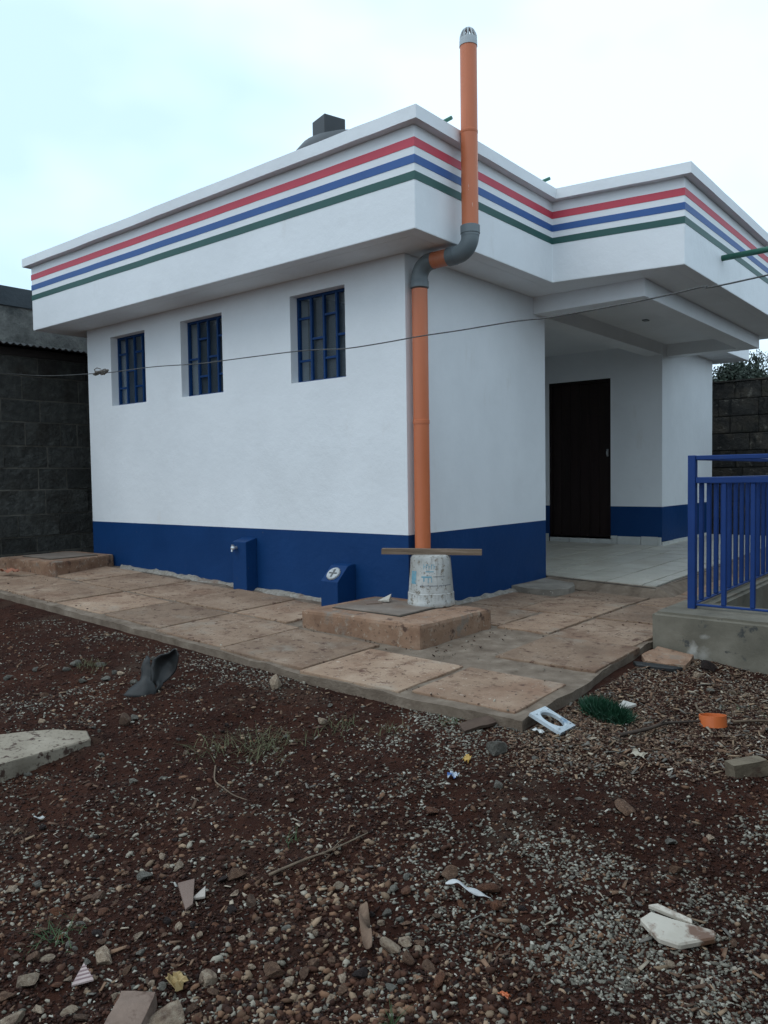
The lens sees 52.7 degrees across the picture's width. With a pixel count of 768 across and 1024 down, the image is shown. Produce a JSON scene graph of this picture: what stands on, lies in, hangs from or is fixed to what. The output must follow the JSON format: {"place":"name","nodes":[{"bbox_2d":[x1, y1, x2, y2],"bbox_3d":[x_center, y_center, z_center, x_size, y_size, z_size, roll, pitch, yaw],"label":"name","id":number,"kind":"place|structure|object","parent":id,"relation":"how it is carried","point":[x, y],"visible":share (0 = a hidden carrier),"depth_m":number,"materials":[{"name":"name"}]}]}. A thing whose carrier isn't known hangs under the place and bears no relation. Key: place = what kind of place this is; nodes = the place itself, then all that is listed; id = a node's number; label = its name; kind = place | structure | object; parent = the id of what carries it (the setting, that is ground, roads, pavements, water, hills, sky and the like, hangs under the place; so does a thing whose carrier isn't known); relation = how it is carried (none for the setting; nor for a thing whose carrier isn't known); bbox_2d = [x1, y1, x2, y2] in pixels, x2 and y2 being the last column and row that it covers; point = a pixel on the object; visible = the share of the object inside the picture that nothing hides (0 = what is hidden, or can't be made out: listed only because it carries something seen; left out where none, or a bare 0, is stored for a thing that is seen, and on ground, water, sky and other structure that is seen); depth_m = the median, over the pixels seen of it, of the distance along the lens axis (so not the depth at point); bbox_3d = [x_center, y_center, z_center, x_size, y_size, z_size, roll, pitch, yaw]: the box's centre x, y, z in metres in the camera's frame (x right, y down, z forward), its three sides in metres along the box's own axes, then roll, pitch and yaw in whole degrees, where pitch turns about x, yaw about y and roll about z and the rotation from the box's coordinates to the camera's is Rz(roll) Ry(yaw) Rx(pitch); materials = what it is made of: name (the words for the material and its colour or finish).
{"place":"outdoors","nodes":[
{"label":"outdoors","id":0,"kind":"place"},
{"bbox_2d":[0,536,767,1023],"bbox_3d":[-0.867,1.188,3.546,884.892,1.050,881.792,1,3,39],"label":"ground","id":1,"kind":"structure","parent":0,"point":[120,770],"depth_m":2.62,"materials":[{"name":"red soil"}]},
{"bbox_2d":[0,991,16,1001],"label":"stone","id":2,"kind":"object","parent":1,"relation":"on","point":[5,995],"visible":1,"depth_m":1.84,"materials":[{"name":"brown stone"}]},
{"bbox_2d":[0,1011,24,1023],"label":"stone","id":3,"kind":"object","parent":1,"relation":"on","point":[15,1017],"visible":1,"depth_m":1.76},
{"bbox_2d":[16,972,38,987],"bbox_3d":[-0.867,1.142,1.882,0.054,0.036,0.041,-1,3,-10],"label":"stone","id":4,"kind":"object","parent":1,"relation":"on","point":[26,980],"visible":0.98,"depth_m":1.88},
{"bbox_2d":[26,951,39,962],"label":"stone","id":5,"kind":"object","parent":1,"relation":"on","point":[33,956],"visible":1,"depth_m":1.96,"materials":[{"name":"brown stone"}]},
{"bbox_2d":[32,1004,44,1013],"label":"stone","id":6,"kind":"object","parent":1,"relation":"on","point":[37,1009],"visible":1,"depth_m":1.80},
{"bbox_2d":[0,729,90,782],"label":"concrete slab piece","id":7,"kind":"object","parent":1,"relation":"on","point":[23,752],"visible":0.8,"depth_m":3.25,"materials":[{"name":"concrete"}]},
{"bbox_2d":[0,285,93,557],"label":"stone outbuilding","id":8,"kind":"structure","parent":1,"relation":"on","point":[45,483],"depth_m":8.44,"materials":[{"name":"stone"}]},
{"bbox_2d":[1,274,767,375],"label":"clothes line","id":9,"kind":"object","parent":8,"relation":"attached to","point":[102,372],"visible":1,"depth_m":4.24,"materials":[{"name":"metal"}]},
{"bbox_2d":[40,954,54,962],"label":"stone","id":10,"kind":"object","parent":1,"relation":"on","point":[47,958],"visible":1,"depth_m":1.97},
{"bbox_2d":[14,913,86,960],"bbox_3d":[-0.889,1.116,2.058,0.190,0.045,0.188,-2,3,-15],"label":"grass tuft","id":11,"kind":"object","parent":1,"relation":"on","point":[56,942],"visible":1,"depth_m":2.06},
{"bbox_2d":[49,907,65,915],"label":"stone","id":12,"kind":"object","parent":1,"relation":"on","point":[54,911],"visible":1,"depth_m":2.17,"materials":[{"name":"brown stone"}]},
{"bbox_2d":[60,1005,77,1016],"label":"stone","id":13,"kind":"object","parent":1,"relation":"on","point":[70,1009],"visible":1,"depth_m":1.80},
{"bbox_2d":[73,1014,88,1020],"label":"stone","id":14,"kind":"object","parent":1,"relation":"on","point":[80,1017],"visible":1,"depth_m":1.77,"materials":[{"name":"brown stone"}]},
{"bbox_2d":[71,963,93,986],"bbox_3d":[-0.720,1.131,1.890,0.063,0.029,0.053,0,3,13],"label":"card scrap","id":15,"kind":"object","parent":1,"relation":"on","point":[84,975],"visible":1,"depth_m":1.88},
{"bbox_2d":[69,658,108,672],"bbox_3d":[-1.666,0.869,4.433,0.262,0.067,0.241,0,3,18],"label":"grass tuft","id":16,"kind":"object","parent":1,"relation":"on","point":[80,665],"visible":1,"depth_m":4.42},
{"bbox_2d":[92,929,102,937],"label":"soil clod","id":17,"kind":"object","parent":1,"relation":"on","point":[95,932],"visible":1,"depth_m":2.04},
{"bbox_2d":[90,890,105,901],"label":"stone","id":18,"kind":"object","parent":1,"relation":"on","point":[97,895],"visible":1,"depth_m":2.23,"materials":[{"name":"brown stone"}]},
{"bbox_2d":[95,945,111,964],"bbox_3d":[-0.711,1.130,1.965,0.059,0.029,0.042,21,24,35],"label":"stone","id":19,"kind":"object","parent":1,"relation":"on","point":[102,955],"visible":1,"depth_m":1.96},
{"bbox_2d":[98,907,108,915],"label":"stone","id":20,"kind":"object","parent":1,"relation":"on","point":[102,911],"visible":1,"depth_m":2.15,"materials":[{"name":"brown stone"}]},
{"bbox_2d":[119,712,130,725],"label":"stone","id":21,"kind":"object","parent":1,"relation":"on","point":[125,719],"visible":1,"depth_m":3.53,"materials":[{"name":"brown stone"}]},
{"bbox_2d":[104,991,156,1023],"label":"brick piece","id":22,"kind":"object","parent":1,"relation":"on","point":[134,1007],"visible":0.89,"depth_m":1.74,"materials":[{"name":"brick"}]},
{"bbox_2d":[136,871,152,880],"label":"stone","id":23,"kind":"object","parent":1,"relation":"on","point":[142,875],"visible":1,"depth_m":2.31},
{"bbox_2d":[124,648,178,696],"bbox_3d":[-1.195,0.817,3.958,0.266,0.227,0.119,-3,3,-41],"label":"rubber sheet","id":24,"kind":"object","parent":1,"relation":"on","point":[160,670],"visible":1,"depth_m":3.96,"materials":[{"name":"rubber"}]},
{"bbox_2d":[147,999,184,1023],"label":"stone","id":25,"kind":"object","parent":1,"relation":"on","point":[171,1012],"visible":1,"depth_m":1.75,"materials":[{"name":"stone"}]},
{"bbox_2d":[165,971,188,991],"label":"dry leaf","id":26,"kind":"object","parent":1,"relation":"on","point":[177,980],"visible":1,"depth_m":1.85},
{"bbox_2d":[174,860,183,871],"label":"stone","id":27,"kind":"object","parent":1,"relation":"on","point":[179,865],"visible":0.99,"depth_m":2.36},
{"bbox_2d":[178,879,194,911],"bbox_3d":[-0.546,1.073,2.177,0.046,0.026,0.128,-2,3,-24],"label":"tile shard","id":28,"kind":"object","parent":1,"relation":"on","point":[186,889],"visible":1,"depth_m":2.18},
{"bbox_2d":[185,1003,197,1012],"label":"stone","id":29,"kind":"object","parent":1,"relation":"on","point":[191,1008],"visible":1,"depth_m":1.78,"materials":[{"name":"brown stone"}]},
{"bbox_2d":[193,886,205,899],"bbox_3d":[-0.510,1.075,2.173,0.036,0.021,0.050,1,3,39],"label":"tile shard","id":30,"kind":"object","parent":1,"relation":"on","point":[200,894],"visible":0.9,"depth_m":2.17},
{"bbox_2d":[160,728,252,764],"bbox_3d":[-0.744,0.979,3.248,0.370,0.083,0.359,0,3,12],"label":"grass tuft","id":31,"kind":"object","parent":1,"relation":"on","point":[217,747],"visible":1,"depth_m":3.24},
{"bbox_2d":[199,969,217,987],"bbox_3d":[-0.424,1.128,1.875,0.041,0.032,0.041,-3,3,-43],"label":"stone","id":32,"kind":"object","parent":1,"relation":"on","point":[208,976],"visible":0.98,"depth_m":1.86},
{"bbox_2d":[207,987,218,995],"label":"stone","id":33,"kind":"object","parent":1,"relation":"on","point":[213,991],"visible":1,"depth_m":1.83,"materials":[{"name":"brown stone"}]},
{"bbox_2d":[214,765,246,799],"bbox_3d":[-0.590,1.020,2.896,0.038,0.029,0.366,-2,3,-29],"label":"twig","id":34,"kind":"object","parent":1,"relation":"on","point":[222,786],"visible":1,"depth_m":2.91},
{"bbox_2d":[226,905,236,913],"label":"soil clod","id":35,"kind":"object","parent":1,"relation":"on","point":[230,909],"visible":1,"depth_m":2.12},
{"bbox_2d":[227,868,247,880],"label":"stone","id":36,"kind":"object","parent":1,"relation":"on","point":[235,873],"visible":1,"depth_m":2.26,"materials":[{"name":"brown stone"}]},
{"bbox_2d":[246,894,255,907],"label":"stone","id":37,"kind":"object","parent":1,"relation":"on","point":[251,901],"visible":0.96,"depth_m":2.15,"materials":[{"name":"brown stone"}]},
{"bbox_2d":[215,719,318,771],"bbox_3d":[-0.521,0.961,3.257,0.440,0.108,0.439,1,3,39],"label":"grass tuft","id":38,"kind":"object","parent":1,"relation":"on","point":[257,751],"visible":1,"depth_m":3.26,"materials":[{"name":"plant"}]},
{"bbox_2d":[264,961,282,977],"bbox_3d":[-0.272,1.126,1.903,0.049,0.025,0.036,1,19,2],"label":"stone","id":39,"kind":"object","parent":1,"relation":"on","point":[272,969],"visible":1,"depth_m":1.90,"materials":[{"name":"brown stone"}]},
{"bbox_2d":[269,674,281,689],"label":"stone","id":40,"kind":"object","parent":1,"relation":"on","point":[275,682],"visible":0.91,"depth_m":3.93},
{"bbox_2d":[283,976,293,987],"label":"stone","id":41,"kind":"object","parent":1,"relation":"on","point":[288,982],"visible":1,"depth_m":1.87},
{"bbox_2d":[299,966,309,980],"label":"stone","id":42,"kind":"object","parent":1,"relation":"on","point":[304,971],"visible":1,"depth_m":1.90,"materials":[{"name":"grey stone"}]},
{"bbox_2d":[308,958,318,966],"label":"stone","id":43,"kind":"object","parent":1,"relation":"on","point":[314,962],"visible":1,"depth_m":1.94,"materials":[{"name":"brown stone"}]},
{"bbox_2d":[268,832,367,876],"bbox_3d":[-0.182,1.040,2.343,0.346,0.038,0.064,-3,3,-36],"label":"twig","id":44,"kind":"object","parent":1,"relation":"on","point":[297,862],"visible":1,"depth_m":2.33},
{"bbox_2d":[306,713,363,741],"bbox_3d":[-0.193,0.936,3.418,0.275,0.064,0.280,1,3,39],"label":"grass tuft","id":45,"kind":"object","parent":1,"relation":"on","point":[337,727],"visible":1,"depth_m":3.41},
{"bbox_2d":[338,973,346,983],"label":"stone","id":46,"kind":"object","parent":1,"relation":"on","point":[342,977],"visible":0.99,"depth_m":1.89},
{"bbox_2d":[338,984,348,995],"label":"stone","id":47,"kind":"object","parent":1,"relation":"on","point":[342,989],"visible":1,"depth_m":1.85,"materials":[{"name":"brown stone"}]},
{"bbox_2d":[351,967,367,978],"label":"stone","id":48,"kind":"object","parent":1,"relation":"on","point":[361,973],"visible":0.99,"depth_m":1.89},
{"bbox_2d":[358,901,372,948],"bbox_3d":[-0.051,1.085,2.048,0.031,0.052,0.178,-1,3,-6],"label":"stone","id":49,"kind":"object","parent":1,"relation":"on","point":[365,928],"visible":1,"depth_m":2.04,"materials":[{"name":"stone"}]},
{"bbox_2d":[0,563,765,731],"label":"walkway","id":50,"kind":"structure","parent":1,"relation":"on","point":[230,618],"depth_m":4.73,"materials":[{"name":"concrete"}]},
{"bbox_2d":[0,551,113,576],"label":"manhole slab","id":51,"kind":"structure","parent":50,"relation":"on","point":[55,564],"depth_m":7.40,"materials":[{"name":"concrete"}]},
{"bbox_2d":[231,537,256,590],"bbox_3d":[-1.175,0.457,6.422,0.170,0.483,0.178,1,3,39],"label":"tap box","id":52,"kind":"object","parent":50,"relation":"on","point":[244,550],"visible":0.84,"depth_m":6.39,"materials":[{"name":"blue paint"}]},
{"bbox_2d":[321,563,355,605],"bbox_3d":[-0.337,0.552,5.728,0.168,0.330,0.200,1,3,39],"label":"cleanout box","id":53,"kind":"object","parent":50,"relation":"on","point":[338,583],"visible":0.9,"depth_m":5.67,"materials":[{"name":"blue paint"}]},
{"bbox_2d":[7,569,677,710],"bbox_3d":[-0.446,0.658,6.246,5.222,0.166,3.308,1,3,39],"label":"walkway grit","id":54,"kind":"object","parent":50,"relation":"on","point":[494,700],"visible":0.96,"depth_m":4.70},
{"bbox_2d":[302,597,490,649],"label":"manhole slab","id":55,"kind":"structure","parent":50,"relation":"on","point":[400,622],"depth_m":4.83,"materials":[{"name":"concrete"}]},
{"bbox_2d":[408,555,454,607],"bbox_3d":[0.315,0.451,5.202,0.318,0.337,0.318,1,3,39],"label":"bucket","id":56,"kind":"object","parent":55,"relation":"on","point":[430,582],"visible":0.95,"depth_m":5.08,"materials":[{"name":"plastic"}]},
{"bbox_2d":[381,548,481,554],"bbox_3d":[0.318,0.265,5.188,0.670,0.041,0.068,0,3,9],"label":"plank","id":57,"kind":"object","parent":56,"relation":"on","point":[421,551],"visible":1,"depth_m":5.16,"materials":[{"name":"wood"}]},
{"bbox_2d":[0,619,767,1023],"bbox_3d":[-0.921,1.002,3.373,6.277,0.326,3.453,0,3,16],"label":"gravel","id":58,"kind":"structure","parent":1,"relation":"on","point":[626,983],"depth_m":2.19,"materials":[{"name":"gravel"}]},
{"bbox_2d":[649,904,691,923],"bbox_3d":[0.771,1.079,2.083,0.113,0.027,0.018,1,3,34],"label":"ceramic shard","id":59,"kind":"object","parent":58,"relation":"on","point":[663,910],"visible":1,"depth_m":2.08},
{"bbox_2d":[0,624,767,1023],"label":"rubble","id":60,"kind":"object","parent":1,"relation":"on","point":[296,996],"visible":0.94,"depth_m":2.06,"materials":[{"name":"stone"}]},
{"bbox_2d":[0,609,767,1023],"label":"wood chip litter","id":61,"kind":"object","parent":1,"relation":"on","point":[616,755],"visible":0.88,"depth_m":3.06,"materials":[{"name":"wood"}]},
{"bbox_2d":[379,937,400,953],"bbox_3d":[0.016,1.112,1.987,0.062,0.028,0.041,17,-7,22],"label":"stone","id":62,"kind":"object","parent":1,"relation":"on","point":[389,945],"visible":1,"depth_m":1.98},
{"bbox_2d":[386,983,397,991],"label":"stone","id":63,"kind":"object","parent":1,"relation":"on","point":[390,987],"visible":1,"depth_m":1.85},
{"bbox_2d":[21,668,767,1021],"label":"pale scraps","id":64,"kind":"object","parent":1,"relation":"on","point":[449,792],"visible":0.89,"depth_m":2.59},
{"bbox_2d":[22,104,767,600],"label":"washroom block","id":65,"kind":"structure","parent":1,"relation":"on","point":[584,426],"depth_m":6.28,"materials":[{"name":"white paint"}]},
{"bbox_2d":[117,333,145,404],"bbox_3d":[-2.422,-1.388,7.570,0.585,0.675,0.034,1,3,39],"label":"window","id":66,"kind":"structure","parent":65,"relation":"in","point":[141,335],"depth_m":7.63,"materials":[{"name":"blue paint"}]},
{"bbox_2d":[187,315,222,395],"bbox_3d":[-1.542,-1.369,6.852,0.580,0.675,0.034,1,3,39],"label":"window","id":67,"kind":"structure","parent":65,"relation":"in","point":[217,318],"depth_m":6.89,"materials":[{"name":"blue paint"}]},
{"bbox_2d":[297,288,345,382],"bbox_3d":[-0.452,-1.346,5.961,0.579,0.675,0.034,1,3,39],"label":"window","id":68,"kind":"structure","parent":65,"relation":"in","point":[299,314],"depth_m":5.98,"materials":[{"name":"blue paint"}]},
{"bbox_2d":[297,113,348,149],"bbox_3d":[-0.339,-2.807,7.375,1.160,1.810,1.160,1,3,39],"label":"water tank","id":69,"kind":"object","parent":65,"relation":"on","point":[325,126],"visible":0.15,"depth_m":7.21,"materials":[{"name":"black plastic"}]},
{"bbox_2d":[410,27,479,547],"bbox_3d":[0.411,-1.252,5.230,0.545,3.777,0.128,1,3,39],"label":"vent pipe","id":70,"kind":"object","parent":65,"relation":"attached to","point":[462,251],"visible":0.99,"depth_m":5.25,"materials":[{"name":"orange plastic"}]},
{"bbox_2d":[553,381,608,536],"bbox_3d":[2.524,-0.662,9.965,0.778,1.957,0.101,1,3,39],"label":"door","id":71,"kind":"structure","parent":65,"relation":"in","point":[580,411],"depth_m":9.95,"materials":[{"name":"wood"}]},
{"bbox_2d":[721,246,767,260],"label":"drain pipe","id":72,"kind":"object","parent":65,"relation":"attached to","point":[746,253],"depth_m":6.31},
{"bbox_2d":[380,995,412,1023],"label":"grass tuft","id":73,"kind":"object","parent":1,"relation":"on","point":[391,1019],"visible":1,"depth_m":1.76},
{"bbox_2d":[398,936,411,946],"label":"stone","id":74,"kind":"object","parent":1,"relation":"on","point":[404,941],"visible":1,"depth_m":1.99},
{"bbox_2d":[401,885,410,895],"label":"stone","id":75,"kind":"object","parent":1,"relation":"on","point":[405,890],"visible":1,"depth_m":2.17,"materials":[{"name":"brown stone"}]},
{"bbox_2d":[402,949,414,965],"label":"stone","id":76,"kind":"object","parent":1,"relation":"on","point":[407,958],"visible":1,"depth_m":1.93,"materials":[{"name":"brown stone"}]},
{"bbox_2d":[422,959,435,972],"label":"stone","id":77,"kind":"object","parent":1,"relation":"on","point":[427,964],"visible":1,"depth_m":1.92,"materials":[{"name":"brown stone"}]},
{"bbox_2d":[424,894,434,902],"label":"stone","id":78,"kind":"object","parent":1,"relation":"on","point":[429,898],"visible":1,"depth_m":2.14,"materials":[{"name":"brown stone"}]},
{"bbox_2d":[425,806,438,814],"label":"stone","id":79,"kind":"object","parent":1,"relation":"on","point":[431,810],"visible":1,"depth_m":2.62,"materials":[{"name":"orange stone"}]},
{"bbox_2d":[434,971,445,988],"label":"stone","id":80,"kind":"object","parent":1,"relation":"on","point":[439,979],"visible":1,"depth_m":1.86,"materials":[{"name":"orange stone"}]},
{"bbox_2d":[441,864,457,880],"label":"stone","id":81,"kind":"object","parent":1,"relation":"on","point":[449,872],"visible":0.96,"depth_m":2.26,"materials":[{"name":"brown stone"}]},
{"bbox_2d":[445,879,490,898],"bbox_3d":[0.235,1.062,2.179,0.131,0.032,0.030,0,3,27],"label":"plastic strip","id":82,"kind":"object","parent":1,"relation":"on","point":[474,891],"visible":1,"depth_m":2.17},
{"bbox_2d":[459,716,496,732],"bbox_3d":[0.395,0.899,3.281,0.154,0.049,0.059,-2,3,-19],"label":"wood piece","id":83,"kind":"object","parent":1,"relation":"on","point":[476,724],"visible":1,"depth_m":3.27,"materials":[{"name":"wood"}]},
{"bbox_2d":[476,882,500,892],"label":"stone","id":84,"kind":"object","parent":1,"relation":"on","point":[492,887],"visible":0.93,"depth_m":2.19,"materials":[{"name":"brown stone"}]},
{"bbox_2d":[486,741,507,755],"bbox_3d":[0.439,0.924,3.048,0.070,0.057,0.071,-2,3,-32],"label":"stone","id":85,"kind":"object","parent":1,"relation":"on","point":[496,748],"visible":0.99,"depth_m":3.02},
{"bbox_2d":[490,900,503,910],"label":"stone","id":86,"kind":"object","parent":1,"relation":"on","point":[496,905],"visible":1,"depth_m":2.12,"materials":[{"name":"brown stone"}]},
{"bbox_2d":[529,706,574,734],"bbox_3d":[0.710,0.880,3.271,0.153,0.079,0.156,1,3,39],"label":"floor drain frame","id":87,"kind":"object","parent":1,"relation":"on","point":[540,719],"visible":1,"depth_m":3.25,"materials":[{"name":"white plastic"}]},
{"bbox_2d":[575,692,641,726],"bbox_3d":[0.991,0.875,3.434,0.309,0.122,0.258,1,3,39],"label":"green brush","id":88,"kind":"object","parent":1,"relation":"on","point":[604,709],"visible":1,"depth_m":3.40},
{"bbox_2d":[614,798,635,815],"bbox_3d":[0.814,0.998,2.619,0.067,0.026,0.098,4,10,7],"label":"stone","id":89,"kind":"object","parent":1,"relation":"on","point":[624,807],"visible":1,"depth_m":2.60,"materials":[{"name":"brown stone"}]},
{"bbox_2d":[487,660,767,785],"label":"dry crumbs","id":90,"kind":"object","parent":1,"relation":"on","point":[630,727],"visible":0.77,"depth_m":3.26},
{"bbox_2d":[619,700,635,708],"bbox_3d":[1.087,0.890,3.546,0.068,0.039,0.111,22,23,83],"label":"tile shard","id":91,"kind":"object","parent":1,"relation":"on","point":[630,704],"visible":0.55,"depth_m":3.53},
{"bbox_2d":[512,534,765,598],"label":"porch floor","id":92,"kind":"structure","parent":1,"relation":"on","point":[648,571],"depth_m":7.30,"materials":[{"name":"tile"}]},
{"bbox_2d":[630,748,647,757],"bbox_3d":[1.002,0.946,3.045,0.062,0.018,0.053,1,3,39],"label":"paper scrap","id":93,"kind":"object","parent":1,"relation":"on","point":[635,752],"visible":1,"depth_m":3.04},
{"bbox_2d":[633,661,682,671],"bbox_3d":[1.471,0.832,4.165,0.253,0.039,0.050,0,3,18],"label":"slate strip","id":94,"kind":"object","parent":1,"relation":"on","point":[667,668],"visible":0.95,"depth_m":4.15,"materials":[{"name":"grey stone"}]},
{"bbox_2d":[618,716,700,736],"bbox_3d":[1.168,0.907,3.324,0.424,0.044,0.081,-2,3,-20],"label":"twig","id":95,"kind":"object","parent":1,"relation":"on","point":[632,732],"visible":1,"depth_m":3.29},
{"bbox_2d":[642,646,693,669],"bbox_3d":[1.575,0.840,4.296,0.241,0.113,0.312,1,3,39],"label":"concrete slab piece","id":96,"kind":"object","parent":1,"relation":"on","point":[661,655],"visible":0.5,"depth_m":4.28,"materials":[{"name":"concrete"}]},
{"bbox_2d":[664,960,675,967],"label":"stone","id":97,"kind":"object","parent":1,"relation":"on","point":[670,963],"visible":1,"depth_m":1.94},
{"bbox_2d":[669,865,682,873],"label":"stone","id":98,"kind":"object","parent":1,"relation":"on","point":[673,869],"visible":1,"depth_m":2.29,"materials":[{"name":"brown stone"}]},
{"bbox_2d":[640,912,715,949],"bbox_3d":[0.761,1.095,2.014,0.185,0.034,0.095,0,3,27],"label":"ceramic shard","id":99,"kind":"object","parent":1,"relation":"on","point":[670,932],"visible":1,"depth_m":2.01,"materials":[{"name":"ceramic"}]},
{"bbox_2d":[701,660,716,672],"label":"soil clod","id":100,"kind":"object","parent":1,"relation":"on","point":[708,666],"visible":0.98,"depth_m":4.16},
{"bbox_2d":[652,568,767,673],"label":"pit wall","id":101,"kind":"structure","parent":1,"relation":"on","point":[736,638],"depth_m":4.37,"materials":[{"name":"concrete"}]},
{"bbox_2d":[687,454,767,611],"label":"railing","id":102,"kind":"object","parent":101,"relation":"on","point":[756,509],"visible":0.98,"depth_m":4.83,"materials":[{"name":"blue metal"}]},
{"bbox_2d":[699,713,726,727],"bbox_3d":[1.428,0.905,3.364,0.116,0.065,0.117,1,3,39],"label":"pipe offcut","id":103,"kind":"object","parent":1,"relation":"on","point":[713,720],"visible":0.99,"depth_m":3.32,"materials":[{"name":"orange plastic"}]},
{"bbox_2d":[712,377,767,535],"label":"boundary wall","id":104,"kind":"structure","parent":1,"relation":"on","point":[739,416],"depth_m":11.51,"materials":[{"name":"concrete"}]},
{"bbox_2d":[712,353,767,381],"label":"tree","id":105,"kind":"object","parent":1,"relation":"on","point":[735,370],"visible":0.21,"depth_m":14.98,"materials":[{"name":"green plant"}]},
{"bbox_2d":[724,755,767,779],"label":"concrete block","id":106,"kind":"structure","parent":1,"relation":"on","point":[754,766],"depth_m":2.86,"materials":[{"name":"concrete"}]},
{"bbox_2d":[732,719,767,722],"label":"twig","id":107,"kind":"object","parent":1,"relation":"on","point":[744,721],"visible":1,"depth_m":3.38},
{"bbox_2d":[746,349,767,377],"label":"tree","id":108,"kind":"object","parent":1,"relation":"on","point":[758,358],"visible":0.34,"depth_m":15.12,"materials":[{"name":"green plant"}]},
{"bbox_2d":[0,0,767,380],"label":"sky","id":109,"kind":"structure","parent":0,"point":[112,111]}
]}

